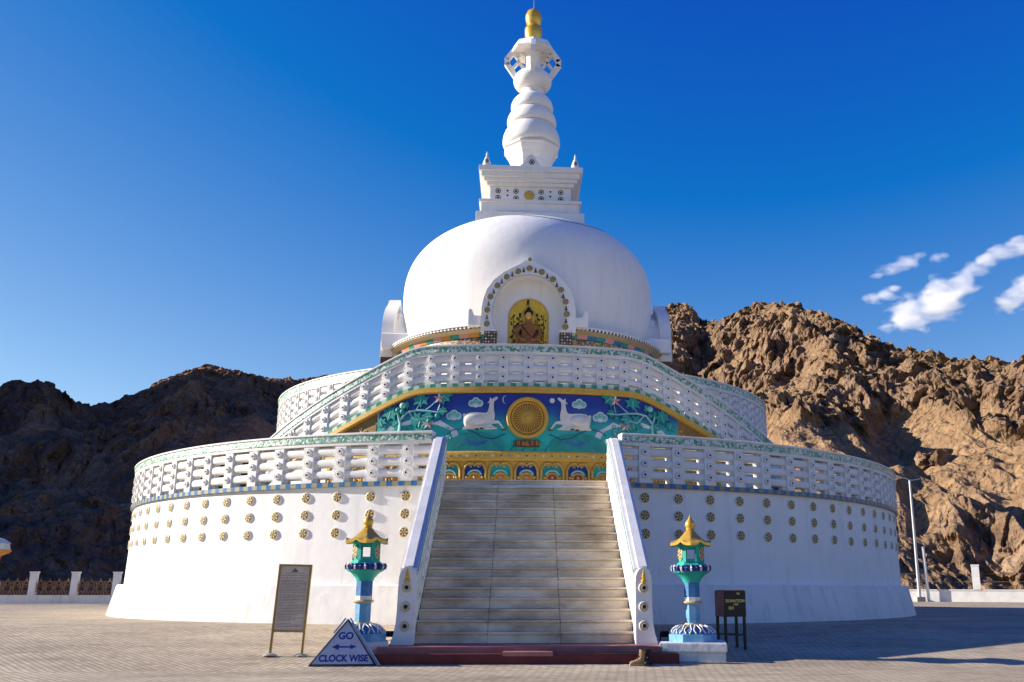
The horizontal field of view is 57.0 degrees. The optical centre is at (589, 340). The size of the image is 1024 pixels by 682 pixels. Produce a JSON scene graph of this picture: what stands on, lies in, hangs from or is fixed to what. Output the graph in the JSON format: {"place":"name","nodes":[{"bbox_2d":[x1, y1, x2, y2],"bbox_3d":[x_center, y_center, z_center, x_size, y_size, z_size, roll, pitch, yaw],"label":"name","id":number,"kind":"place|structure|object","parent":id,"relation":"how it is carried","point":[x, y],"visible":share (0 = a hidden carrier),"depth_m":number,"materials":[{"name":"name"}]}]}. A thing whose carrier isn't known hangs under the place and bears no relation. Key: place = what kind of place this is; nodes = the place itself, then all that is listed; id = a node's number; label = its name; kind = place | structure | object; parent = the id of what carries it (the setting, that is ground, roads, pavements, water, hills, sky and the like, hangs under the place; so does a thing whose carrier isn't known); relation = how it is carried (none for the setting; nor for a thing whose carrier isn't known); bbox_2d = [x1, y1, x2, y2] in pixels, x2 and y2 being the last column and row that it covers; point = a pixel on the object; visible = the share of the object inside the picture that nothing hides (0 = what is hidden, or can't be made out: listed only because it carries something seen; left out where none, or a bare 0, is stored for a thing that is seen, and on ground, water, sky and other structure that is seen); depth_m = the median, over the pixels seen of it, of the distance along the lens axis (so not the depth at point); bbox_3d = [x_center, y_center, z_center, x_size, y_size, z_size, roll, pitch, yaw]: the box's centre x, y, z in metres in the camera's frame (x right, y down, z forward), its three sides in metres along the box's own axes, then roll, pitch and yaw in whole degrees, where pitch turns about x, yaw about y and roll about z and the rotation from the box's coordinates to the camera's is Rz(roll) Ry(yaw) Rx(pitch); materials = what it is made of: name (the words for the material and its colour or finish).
{"place":"outdoors","nodes":[
{"label":"outdoors","id":0,"kind":"place"},
{"bbox_2d":[0,538,11,559],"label":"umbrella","id":1,"kind":"object","parent":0,"point":[5,546],"visible":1,"depth_m":52.99,"materials":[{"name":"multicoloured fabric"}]},
{"bbox_2d":[0,301,1023,594],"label":"mountains","id":2,"kind":"structure","parent":0,"point":[944,431],"depth_m":170.67,"materials":[{"name":"brown stone"}]},
{"bbox_2d":[0,602,1023,681],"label":"plaza","id":3,"kind":"structure","parent":0,"point":[956,642],"depth_m":19.94,"materials":[{"name":"concrete"}]},
{"bbox_2d":[0,571,123,603],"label":"lattice fence","id":4,"kind":"object","parent":3,"relation":"on","point":[31,596],"visible":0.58,"depth_m":56.21,"materials":[{"name":"metal"}]},
{"bbox_2d":[262,564,312,656],"bbox_3d":[-6.259,5.641,19.702,0.940,1.860,0.300,3,-20,-6],"label":"notice board","id":5,"kind":"object","parent":3,"relation":"on","point":[290,613],"visible":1,"depth_m":19.74,"materials":[{"name":"grey metal"}]},
{"bbox_2d":[308,618,379,666],"bbox_3d":[-4.779,5.978,18.543,1.374,0.932,0.428,2,-31,-7],"label":"direction sign","id":6,"kind":"object","parent":3,"relation":"on","point":[346,644],"visible":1,"depth_m":18.29,"materials":[{"name":"metal"}]},
{"bbox_2d":[344,512,388,652],"bbox_3d":[-4.705,5.143,19.655,1.100,3.110,1.100,3,-15,-11],"label":"stone lantern","id":7,"kind":"object","parent":3,"relation":"on","point":[365,571],"visible":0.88,"depth_m":19.50,"materials":[{"name":"blue paint"}]},
{"bbox_2d":[385,631,393,640],"bbox_3d":[-4.168,6.150,19.591,0.220,0.190,0.090,-4,-15,15],"label":"floodlight","id":8,"kind":"object","parent":7,"relation":"on","point":[389,633],"visible":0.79,"depth_m":19.56,"materials":[{"name":"black paint"}]},
{"bbox_2d":[106,7,916,644],"bbox_3d":[-1.992,-3.025,44.155,32.839,31.450,35.483,14,-20,-42],"label":"stupa","id":9,"kind":"object","parent":3,"relation":"on","point":[586,475],"visible":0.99,"depth_m":29.91,"materials":[{"name":"white paint"}]},
{"bbox_2d":[508,299,548,382],"bbox_3d":[-2.486,0.725,37.990,2.400,5.147,1.085,1,-15,-4],"label":"buddha statue","id":10,"kind":"object","parent":9,"relation":"on","point":[528,321],"visible":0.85,"depth_m":38.39,"materials":[{"name":"gold paint"}]},
{"bbox_2d":[370,643,679,664],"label":"entry platform","id":11,"kind":"structure","parent":3,"relation":"on","point":[480,654],"depth_m":18.74,"materials":[{"name":"red paint"}]},
{"bbox_2d":[629,649,644,665],"bbox_3d":[0.951,6.240,18.520,0.319,0.310,0.110,1,-15,-4],"label":"boot","id":12,"kind":"object","parent":3,"relation":"on","point":[640,660],"visible":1,"depth_m":18.47,"materials":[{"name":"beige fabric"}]},
{"bbox_2d":[644,649,651,665],"bbox_3d":[1.159,6.244,18.541,0.110,0.310,0.319,-4,-15,15],"label":"boot","id":13,"kind":"object","parent":3,"relation":"on","point":[648,662],"visible":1,"depth_m":18.56,"materials":[{"name":"black leather"}]},
{"bbox_2d":[659,515,727,661],"bbox_3d":[2.191,5.284,20.074,1.380,3.110,1.380,-1,-15,6],"label":"stone lantern","id":14,"kind":"object","parent":3,"relation":"on","point":[692,638],"visible":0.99,"depth_m":19.79,"materials":[{"name":"blue paint"}]},
{"bbox_2d":[660,631,668,640],"bbox_3d":[1.614,6.321,20.128,0.220,0.190,0.090,7,-16,-23],"label":"floodlight","id":15,"kind":"object","parent":14,"relation":"on","point":[664,633],"visible":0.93,"depth_m":20.09,"materials":[{"name":"black paint"}]},
{"bbox_2d":[715,590,747,649],"bbox_3d":[3.212,6.263,21.119,0.605,1.275,0.466,5,-16,-18],"label":"donation box","id":16,"kind":"object","parent":3,"relation":"on","point":[730,603],"visible":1,"depth_m":21.00,"materials":[{"name":"black paint"}]},
{"bbox_2d":[895,477,925,601],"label":"street lamp","id":17,"kind":"object","parent":3,"relation":"on","point":[919,598],"visible":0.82,"depth_m":70.37,"materials":[{"name":"metal"}]},
{"bbox_2d":[921,546,930,601],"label":"pipe post","id":18,"kind":"object","parent":3,"relation":"on","point":[925,573],"visible":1,"depth_m":69.92,"materials":[{"name":"metal"}]},
{"bbox_2d":[905,565,1023,601],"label":"boundary wall","id":19,"kind":"structure","parent":3,"relation":"on","point":[975,594],"depth_m":68.99,"materials":[{"name":"concrete"}]},
{"bbox_2d":[0,0,1023,405],"label":"sky","id":20,"kind":"structure","parent":0,"point":[247,186],"materials":[{"name":"blue"}]}
]}

